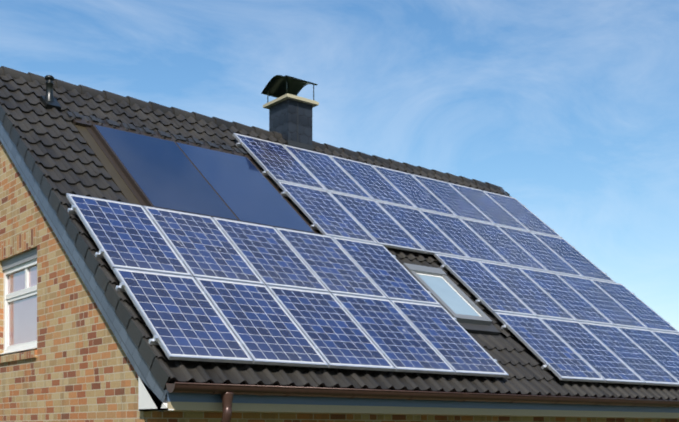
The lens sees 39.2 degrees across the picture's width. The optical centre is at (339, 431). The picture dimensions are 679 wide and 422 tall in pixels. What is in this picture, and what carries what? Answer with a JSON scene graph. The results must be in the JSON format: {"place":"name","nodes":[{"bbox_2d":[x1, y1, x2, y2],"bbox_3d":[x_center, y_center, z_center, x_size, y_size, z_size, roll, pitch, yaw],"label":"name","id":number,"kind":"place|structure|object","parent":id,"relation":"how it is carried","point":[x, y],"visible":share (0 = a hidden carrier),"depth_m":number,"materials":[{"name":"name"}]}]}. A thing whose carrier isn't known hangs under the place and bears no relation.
{"place":"outdoors","nodes":[
{"label":"outdoors","id":0,"kind":"place"},
{"bbox_2d":[0,141,678,421],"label":"house walls","id":1,"kind":"structure","parent":0,"point":[76,366],"depth_m":11.74,"materials":[{"name":"brick"}]},
{"bbox_2d":[0,248,36,354],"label":"gable window","id":2,"kind":"structure","parent":1,"relation":"attached to","point":[20,302],"depth_m":12.91,"materials":[{"name":"glass"}]},
{"bbox_2d":[0,66,677,399],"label":"roof structure","id":3,"kind":"object","parent":1,"relation":"on","point":[157,369],"visible":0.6,"depth_m":12.40,"materials":[{"name":"black tile"}]},
{"bbox_2d":[66,111,317,233],"bbox_3d":[-2.093,-3.724,14.036,3.120,1.896,2.181,0,0,-39],"label":"solar thermal collector","id":4,"kind":"object","parent":3,"relation":"on","point":[155,170],"visible":0.96,"depth_m":13.84,"materials":[{"name":"blue"}]},
{"bbox_2d":[261,75,318,150],"bbox_3d":[-0.913,-5.524,17.555,0.730,1.841,0.805,0,0,-39],"label":"chimney","id":5,"kind":"object","parent":3,"relation":"on","point":[290,115],"visible":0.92,"depth_m":17.37,"materials":[{"name":"stone"}]},
{"bbox_2d":[0,73,678,399],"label":"roof tiles","id":6,"kind":"object","parent":3,"relation":"on","point":[520,364],"visible":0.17,"depth_m":13.16,"materials":[{"name":"black tile"}]},
{"bbox_2d":[40,75,60,110],"bbox_3d":[-4.217,-4.935,13.933,0.220,0.534,0.268,0,0,-39],"label":"roof vent pipe","id":7,"kind":"object","parent":6,"relation":"on","point":[48,100],"visible":0.94,"depth_m":13.91,"materials":[{"name":"grey metal"}]},
{"bbox_2d":[66,133,678,386],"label":"solar panels","id":8,"kind":"object","parent":3,"relation":"on","point":[346,290],"visible":1,"depth_m":13.52,"materials":[{"name":"glass"}]},
{"bbox_2d":[403,263,500,334],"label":"roof window","id":9,"kind":"structure","parent":3,"relation":"in","point":[454,300],"depth_m":14.25,"materials":[{"name":"grey glass"}]},
{"bbox_2d":[0,121,678,418],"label":"roof trim","id":10,"kind":"structure","parent":1,"relation":"on","point":[153,395],"depth_m":11.11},
{"bbox_2d":[166,382,678,421],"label":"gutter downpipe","id":11,"kind":"object","parent":10,"relation":"attached to","point":[227,392],"visible":1,"depth_m":10.92,"materials":[{"name":"brown metal"}]},
{"bbox_2d":[0,0,678,330],"label":"sky","id":12,"kind":"structure","parent":0,"point":[570,108],"materials":[{"name":"blue"}]}
]}

